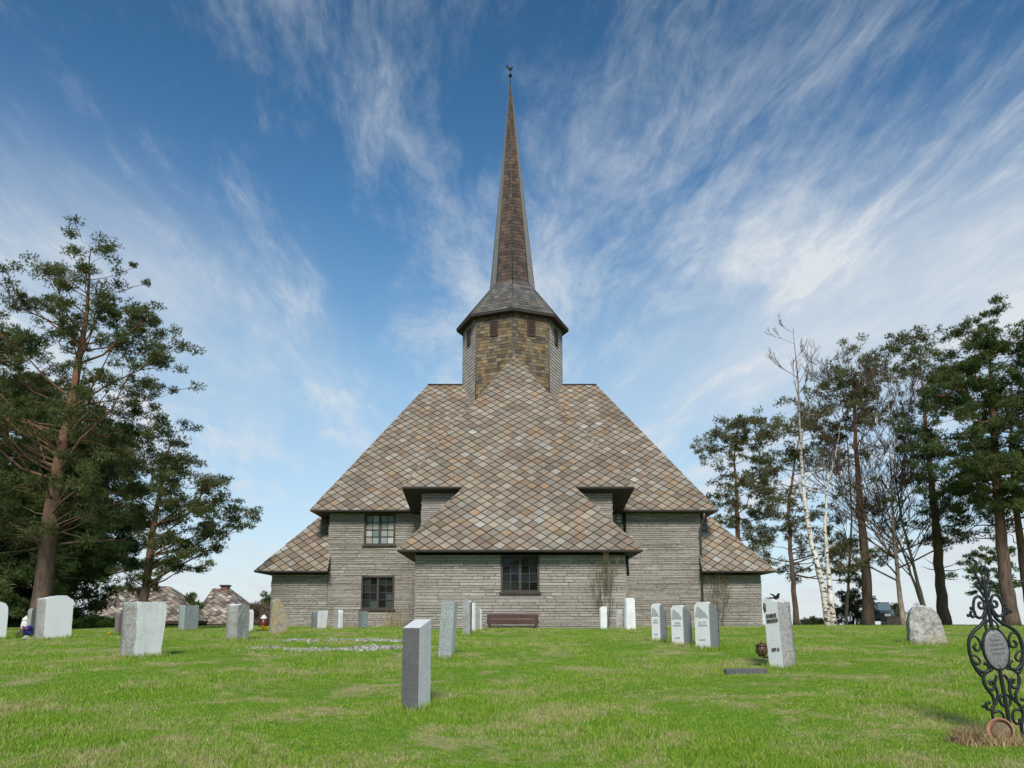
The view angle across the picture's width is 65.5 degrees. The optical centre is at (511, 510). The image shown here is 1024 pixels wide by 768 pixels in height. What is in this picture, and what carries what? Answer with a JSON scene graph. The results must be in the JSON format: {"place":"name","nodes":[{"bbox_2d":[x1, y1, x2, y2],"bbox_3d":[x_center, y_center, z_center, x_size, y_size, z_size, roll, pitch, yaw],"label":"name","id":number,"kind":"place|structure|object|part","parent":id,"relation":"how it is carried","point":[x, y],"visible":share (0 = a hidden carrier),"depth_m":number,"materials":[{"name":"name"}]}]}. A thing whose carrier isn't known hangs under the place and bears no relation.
{"place":"outdoors","nodes":[
{"label":"outdoors","id":0,"kind":"place"},
{"bbox_2d":[244,643,401,651],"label":"gravel","id":1,"kind":"structure","parent":0,"point":[372,647],"depth_m":14.53,"materials":[{"name":"grey gravel"}]},
{"bbox_2d":[282,637,401,643],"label":"gravel","id":2,"kind":"structure","parent":0,"point":[364,639],"depth_m":16.85,"materials":[{"name":"grey gravel"}]},
{"bbox_2d":[0,624,1023,767],"bbox_3d":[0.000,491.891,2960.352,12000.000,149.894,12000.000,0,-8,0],"label":"lawn","id":3,"kind":"structure","parent":0,"point":[653,648],"depth_m":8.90,"materials":[{"name":"plant"}]},
{"bbox_2d":[0,602,7,637],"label":"gravestone","id":4,"kind":"object","parent":3,"relation":"on","point":[3,616],"visible":0.89,"depth_m":18.22,"materials":[{"name":"stone"}]},
{"bbox_2d":[12,625,34,636],"bbox_3d":[-11.757,2.939,19.299,0.713,0.315,0.514,0,-8,0],"label":"flower bunch","id":5,"kind":"object","parent":3,"relation":"on","point":[26,630],"visible":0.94,"depth_m":19.21,"materials":[{"name":"blue plant"}]},
{"bbox_2d":[21,616,26,628],"bbox_3d":[-13.877,3.255,22.712,0.240,0.480,0.240,0,-8,0],"label":"grave lantern","id":6,"kind":"object","parent":3,"relation":"on","point":[24,621],"visible":0.52,"depth_m":22.63,"materials":[{"name":"white paint"}]},
{"bbox_2d":[27,608,35,631],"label":"gravestone","id":7,"kind":"object","parent":3,"relation":"on","point":[31,617],"visible":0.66,"depth_m":21.92,"materials":[{"name":"grey stone"}]},
{"bbox_2d":[34,595,73,639],"bbox_3d":[-10.023,2.414,17.419,0.336,1.099,0.636,-4,-9,28],"label":"gravestone","id":8,"kind":"object","parent":3,"relation":"on","point":[54,615],"visible":0.78,"depth_m":17.27,"materials":[{"name":"stone"}]},
{"bbox_2d":[0,453,117,626],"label":"pine tree","id":9,"kind":"object","parent":3,"relation":"on","point":[24,592],"visible":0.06,"depth_m":34.66,"materials":[{"name":"green plant"}]},
{"bbox_2d":[0,323,122,619],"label":"pine tree","id":10,"kind":"object","parent":3,"relation":"on","point":[12,574],"visible":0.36,"depth_m":29.32,"materials":[{"name":"green plant"}]},
{"bbox_2d":[0,380,174,598],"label":"pine tree","id":11,"kind":"object","parent":3,"relation":"on","point":[99,558],"visible":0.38,"depth_m":29.90,"materials":[{"name":"green plant"}]},
{"bbox_2d":[72,615,114,628],"bbox_3d":[-14.649,3.961,27.716,2.071,0.658,1.536,0,-8,0],"label":"hedge","id":12,"kind":"object","parent":3,"relation":"on","point":[92,621],"visible":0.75,"depth_m":27.30,"materials":[{"name":"green plant"}]},
{"bbox_2d":[0,213,207,607],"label":"pine tree","id":13,"kind":"object","parent":3,"relation":"on","point":[56,482],"visible":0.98,"depth_m":24.80,"materials":[{"name":"green plant"}]},
{"bbox_2d":[114,613,121,634],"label":"gravestone","id":14,"kind":"object","parent":3,"relation":"on","point":[118,622],"visible":0.42,"depth_m":19.51,"materials":[{"name":"red stone"}]},
{"bbox_2d":[119,601,166,657],"bbox_3d":[-5.967,1.990,12.873,0.384,1.033,0.567,-5,-9,30],"label":"gravestone","id":15,"kind":"object","parent":3,"relation":"on","point":[143,626],"visible":0.74,"depth_m":12.71,"materials":[{"name":"stone"}]},
{"bbox_2d":[87,580,207,625],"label":"slate roofed house","id":16,"kind":"structure","parent":3,"relation":"on","point":[173,599],"depth_m":53.70,"materials":[{"name":"stone"}]},
{"bbox_2d":[95,402,263,601],"bbox_3d":[-10.715,0.355,26.154,4.798,7.366,5.000,0,-8,0],"label":"pine tree","id":17,"kind":"object","parent":3,"relation":"on","point":[205,529],"visible":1,"depth_m":25.64,"materials":[{"name":"green plant"}]},
{"bbox_2d":[178,605,198,630],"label":"gravestone","id":18,"kind":"object","parent":3,"relation":"on","point":[188,616],"visible":0.75,"depth_m":22.98,"materials":[{"name":"grey stone"}]},
{"bbox_2d":[183,591,204,611],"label":"conifer","id":19,"kind":"object","parent":3,"relation":"on","point":[191,598],"visible":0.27,"depth_m":55.16,"materials":[{"name":"green plant"}]},
{"bbox_2d":[199,585,249,625],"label":"slate roofed house","id":20,"kind":"structure","parent":3,"relation":"on","point":[217,601],"depth_m":56.60,"materials":[{"name":"stone"}]},
{"bbox_2d":[226,604,249,640],"bbox_3d":[-5.952,2.495,17.274,0.334,0.925,0.375,-4,-9,26],"label":"gravestone","id":21,"kind":"object","parent":3,"relation":"on","point":[237,621],"visible":0.83,"depth_m":17.16,"materials":[{"name":"stone"}]},
{"bbox_2d":[249,610,253,630],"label":"gravestone","id":22,"kind":"object","parent":3,"relation":"on","point":[251,619],"visible":0.48,"depth_m":21.95,"materials":[{"name":"stone"}]},
{"bbox_2d":[250,599,270,625],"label":"bush","id":23,"kind":"object","parent":3,"relation":"on","point":[259,609],"visible":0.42,"depth_m":43.00,"materials":[{"name":"brown plant"}]},
{"bbox_2d":[256,626,268,630],"bbox_3d":[-7.063,3.379,22.758,0.665,0.172,0.403,-3,-9,21],"label":"flower bunch","id":24,"kind":"object","parent":3,"relation":"on","point":[266,628],"visible":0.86,"depth_m":22.73,"materials":[{"name":"yellow plant"}]},
{"bbox_2d":[260,614,267,629],"bbox_3d":[-7.340,3.323,23.544,0.240,0.480,0.240,0,-8,0],"label":"grave lantern","id":25,"kind":"object","parent":3,"relation":"on","point":[263,621],"visible":0.82,"depth_m":23.47,"materials":[{"name":"white paint"}]},
{"bbox_2d":[260,590,270,606],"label":"conifer","id":26,"kind":"object","parent":3,"relation":"on","point":[267,598],"visible":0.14,"depth_m":45.32,"materials":[{"name":"green plant"}]},
{"bbox_2d":[269,598,288,633],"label":"gravestone","id":27,"kind":"object","parent":3,"relation":"on","point":[279,621],"visible":0.77,"depth_m":19.20,"materials":[{"name":"stone"}]},
{"bbox_2d":[311,611,327,628],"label":"gravestone","id":28,"kind":"object","parent":3,"relation":"on","point":[319,618],"visible":0.75,"depth_m":22.64,"materials":[{"name":"stone"}]},
{"bbox_2d":[333,610,343,629],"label":"gravestone","id":29,"kind":"object","parent":3,"relation":"on","point":[338,618],"visible":0.79,"depth_m":22.61,"materials":[{"name":"stone"}]},
{"bbox_2d":[358,611,367,627],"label":"gravestone","id":30,"kind":"object","parent":3,"relation":"on","point":[362,618],"visible":0.63,"depth_m":24.20,"materials":[{"name":"grey stone"}]},
{"bbox_2d":[383,606,408,626],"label":"dry stalks","id":31,"kind":"object","parent":3,"relation":"on","point":[391,621],"visible":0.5,"depth_m":28.18,"materials":[{"name":"beige plant"}]},
{"bbox_2d":[401,619,430,710],"bbox_3d":[-0.988,1.662,8.230,0.186,1.057,0.308,-2,-8,17],"label":"gravestone","id":32,"kind":"object","parent":3,"relation":"on","point":[416,659],"visible":0.91,"depth_m":8.12,"materials":[{"name":"grey stone"}]},
{"bbox_2d":[438,601,457,657],"bbox_3d":[-1.036,1.994,12.824,0.210,1.041,0.259,2,-8,8],"label":"gravestone","id":33,"kind":"object","parent":3,"relation":"on","point":[447,635],"visible":0.81,"depth_m":12.72,"materials":[{"name":"grey stone"}]},
{"bbox_2d":[462,599,471,635],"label":"gravestone","id":34,"kind":"object","parent":3,"relation":"on","point":[467,616],"visible":0.93,"depth_m":19.45,"materials":[{"name":"stone"}]},
{"bbox_2d":[472,603,475,630],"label":"gravestone","id":35,"kind":"object","parent":3,"relation":"on","point":[473,614],"visible":0.57,"depth_m":20.69,"materials":[{"name":"stone"}]},
{"bbox_2d":[475,608,481,630],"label":"gravestone","id":36,"kind":"object","parent":3,"relation":"on","point":[478,619],"visible":0.84,"depth_m":22.08,"materials":[{"name":"stone"}]},
{"bbox_2d":[487,614,538,628],"bbox_3d":[0.022,3.328,23.758,1.542,0.447,0.480,0,-8,0],"label":"garden bench","id":37,"kind":"object","parent":3,"relation":"on","point":[512,618],"visible":0.94,"depth_m":23.93,"materials":[{"name":"brown wood"}]},
{"bbox_2d":[254,65,776,628],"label":"stone church","id":38,"kind":"structure","parent":3,"relation":"on","point":[512,473],"depth_m":28.71,"materials":[{"name":"stone"}]},
{"bbox_2d":[359,576,394,610],"bbox_3d":[-4.837,2.994,28.681,1.300,1.239,0.191,0,-8,0],"label":"window","id":39,"kind":"structure","parent":38,"relation":"in","point":[377,594],"depth_m":28.73,"materials":[{"name":"glass"}]},
{"bbox_2d":[362,514,395,546],"bbox_3d":[-4.818,0.731,28.999,1.242,1.192,0.190,0,-8,0],"label":"window","id":40,"kind":"structure","parent":38,"relation":"in","point":[379,530],"depth_m":29.05,"materials":[{"name":"glass"}]},
{"bbox_2d":[499,555,540,593],"bbox_3d":[0.249,1.992,24.607,1.297,1.182,0.190,0,-8,0],"label":"window","id":41,"kind":"structure","parent":38,"relation":"in","point":[519,573],"depth_m":24.66,"materials":[{"name":"glass"}]},
{"bbox_2d":[616,513,621,522],"bbox_3d":[3.907,0.294,29.112,0.226,0.368,0.068,0,-8,0],"label":"window","id":42,"kind":"structure","parent":38,"relation":"in","point":[619,516],"depth_m":29.08,"materials":[{"name":"glass"}]},
{"bbox_2d":[599,606,606,629],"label":"gravestone","id":43,"kind":"object","parent":3,"relation":"on","point":[603,617],"visible":0.81,"depth_m":23.02,"materials":[{"name":"stone"}]},
{"bbox_2d":[586,546,620,627],"bbox_3d":[2.797,2.326,24.224,1.019,2.672,0.687,4,-9,-26],"label":"bare sapling","id":44,"kind":"object","parent":3,"relation":"on","point":[610,576],"visible":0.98,"depth_m":24.26,"materials":[{"name":"brown plant"}]},
{"bbox_2d":[616,609,623,628],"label":"gravestone","id":45,"kind":"object","parent":3,"relation":"on","point":[619,618],"visible":0.72,"depth_m":23.32,"materials":[{"name":"stone"}]},
{"bbox_2d":[624,598,635,629],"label":"gravestone","id":46,"kind":"object","parent":3,"relation":"on","point":[629,614],"visible":0.85,"depth_m":23.00,"materials":[{"name":"stone"}]},
{"bbox_2d":[651,603,666,641],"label":"gravestone","id":47,"kind":"object","parent":3,"relation":"on","point":[658,620],"visible":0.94,"depth_m":16.09,"materials":[{"name":"stone"}]},
{"bbox_2d":[671,605,691,644],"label":"gravestone","id":48,"kind":"object","parent":3,"relation":"on","point":[681,625],"visible":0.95,"depth_m":15.11,"materials":[{"name":"stone"}]},
{"bbox_2d":[694,602,719,649],"bbox_3d":[3.556,2.173,14.533,0.242,0.988,0.382,5,-10,-30],"label":"gravestone","id":49,"kind":"object","parent":3,"relation":"on","point":[706,616],"visible":0.96,"depth_m":14.42,"materials":[{"name":"stone"}]},
{"bbox_2d":[705,565,732,625],"bbox_3d":[7.397,3.047,28.304,1.044,2.287,0.692,0,-8,0],"label":"bare sapling","id":50,"kind":"object","parent":3,"relation":"on","point":[725,585],"visible":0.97,"depth_m":28.38,"materials":[{"name":"brown plant"}]},
{"bbox_2d":[688,406,795,556],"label":"pine tree","id":51,"kind":"object","parent":3,"relation":"on","point":[735,502],"visible":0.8,"depth_m":47.82,"materials":[{"name":"green plant"}]},
{"bbox_2d":[724,668,767,674],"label":"grave kerb","id":52,"kind":"structure","parent":3,"relation":"on","point":[737,671],"depth_m":10.91,"materials":[{"name":"grey stone"}]},
{"bbox_2d":[763,597,795,668],"bbox_3d":[3.973,1.887,11.843,0.280,1.203,0.309,4,-13,-25],"label":"gravestone","id":53,"kind":"object","parent":3,"relation":"on","point":[779,634],"visible":0.97,"depth_m":11.77,"materials":[{"name":"stone"}]},
{"bbox_2d":[755,640,768,657],"bbox_3d":[3.750,2.083,11.947,0.185,0.276,0.180,-4,-9,25],"label":"grave lantern","id":54,"kind":"object","parent":53,"relation":"attached to","point":[761,649],"visible":1,"depth_m":11.89,"materials":[{"name":"brown metal"}]},
{"bbox_2d":[769,593,779,598],"bbox_3d":[3.936,1.289,11.925,0.158,0.092,0.158,-2,-8,16],"label":"bronze bird","id":55,"kind":"object","parent":53,"relation":"on","point":[777,596],"visible":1,"depth_m":11.91},
{"bbox_2d":[740,357,881,624],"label":"pine tree","id":56,"kind":"object","parent":3,"relation":"on","point":[793,455],"visible":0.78,"depth_m":40.05,"materials":[{"name":"green plant"}]},
{"bbox_2d":[764,314,859,625],"bbox_3d":[13.228,-2.002,34.582,3.637,14.155,2.038,1,-8,-10],"label":"birch tree","id":57,"kind":"object","parent":3,"relation":"on","point":[828,608],"visible":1,"depth_m":34.33,"materials":[{"name":"white plant"}]},
{"bbox_2d":[800,615,823,624],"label":"bush","id":58,"kind":"object","parent":3,"relation":"on","point":[811,620],"visible":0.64,"depth_m":54.99,"materials":[{"name":"green plant"}]},
{"bbox_2d":[786,340,895,624],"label":"tree","id":59,"kind":"object","parent":3,"relation":"on","point":[823,370],"visible":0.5,"depth_m":41.56,"materials":[{"name":"plant"}]},
{"bbox_2d":[834,587,879,624],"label":"bush","id":60,"kind":"object","parent":3,"relation":"on","point":[854,606],"visible":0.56,"depth_m":42.29,"materials":[{"name":"green plant"}]},
{"bbox_2d":[810,332,920,625],"bbox_3d":[16.921,-1.320,38.749,4.463,14.134,6.672,0,-8,0],"label":"pine tree","id":61,"kind":"object","parent":3,"relation":"on","point":[865,559],"visible":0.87,"depth_m":38.02,"materials":[{"name":"green plant"}]},
{"bbox_2d":[873,602,896,622],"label":"parked car","id":62,"kind":"object","parent":3,"relation":"on","point":[885,608],"visible":0.12,"depth_m":48.55,"materials":[{"name":"paint"}]},
{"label":"windows","id":63,"kind":"part","parent":62,"relation":"part of","materials":[{"name":"blue glass"}]},
{"bbox_2d":[879,616,905,624],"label":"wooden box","id":64,"kind":"object","parent":3,"relation":"on","point":[889,618],"visible":0.68,"depth_m":46.15,"materials":[{"name":"wood"}]},
{"bbox_2d":[882,602,905,622],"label":"bush","id":65,"kind":"object","parent":3,"relation":"on","point":[895,606],"visible":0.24,"depth_m":51.36,"materials":[{"name":"green plant"}]},
{"bbox_2d":[770,348,1023,625],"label":"birch tree","id":66,"kind":"object","parent":3,"relation":"on","point":[903,483],"visible":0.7,"depth_m":36.50,"materials":[{"name":"brown plant"}]},
{"bbox_2d":[833,379,968,605],"bbox_3d":[18.308,-0.243,37.724,5.523,11.574,6.439,7,-10,-40],"label":"birch tree","id":67,"kind":"object","parent":3,"relation":"on","point":[918,590],"visible":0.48,"depth_m":37.09,"materials":[{"name":"brown plant"}]},
{"bbox_2d":[906,605,947,644],"bbox_3d":[8.270,2.355,15.882,0.718,0.912,0.433,-3,-8,17],"label":"boulder gravestone","id":68,"kind":"object","parent":3,"relation":"on","point":[923,623],"visible":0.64,"depth_m":15.72,"materials":[{"name":"stone"}]},
{"bbox_2d":[860,321,994,625],"bbox_3d":[20.306,-1.632,38.390,4.952,14.622,6.645,1,-8,-8],"label":"pine tree","id":69,"kind":"object","parent":3,"relation":"on","point":[942,608],"visible":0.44,"depth_m":37.91,"materials":[{"name":"green plant"}]},
{"bbox_2d":[889,293,1023,625],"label":"pine tree","id":70,"kind":"object","parent":3,"relation":"on","point":[992,462],"visible":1,"depth_m":32.10,"materials":[{"name":"green plant"}]},
{"bbox_2d":[929,720,997,747],"bbox_3d":[3.728,1.842,6.572,0.622,0.193,0.522,7,-11,-41],"label":"withered plant","id":71,"kind":"object","parent":3,"relation":"on","point":[974,736],"visible":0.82,"depth_m":6.54,"materials":[{"name":"brown plant"}]},
{"bbox_2d":[945,545,1021,623],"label":"pine tree","id":72,"kind":"object","parent":3,"relation":"on","point":[983,556],"visible":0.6,"depth_m":59.69,"materials":[{"name":"green plant"}]},
{"bbox_2d":[951,731,1023,749],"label":"withered plant","id":73,"kind":"object","parent":3,"relation":"on","point":[1003,742],"visible":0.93,"depth_m":6.45,"materials":[{"name":"beige plant"}]},
{"bbox_2d":[966,559,1023,737],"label":"iron grave cross","id":74,"kind":"object","parent":3,"relation":"on","point":[995,645],"visible":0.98,"depth_m":6.86,"materials":[{"name":"metal"}]},
{"bbox_2d":[969,363,1023,600],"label":"pine tree","id":75,"kind":"object","parent":3,"relation":"on","point":[1018,528],"visible":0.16,"depth_m":34.32,"materials":[{"name":"green plant"}]},
{"bbox_2d":[986,718,1014,741],"bbox_3d":[4.031,1.816,6.560,0.209,0.206,0.096,-8,-11,44],"label":"terracotta dish","id":76,"kind":"object","parent":3,"relation":"on","point":[1004,726],"visible":0.86,"depth_m":6.56,"materials":[{"name":"ceramic"}]},
{"bbox_2d":[0,0,1023,624],"label":"sky","id":77,"kind":"structure","parent":0,"point":[308,190],"materials":[{"name":"blue"}]}
]}

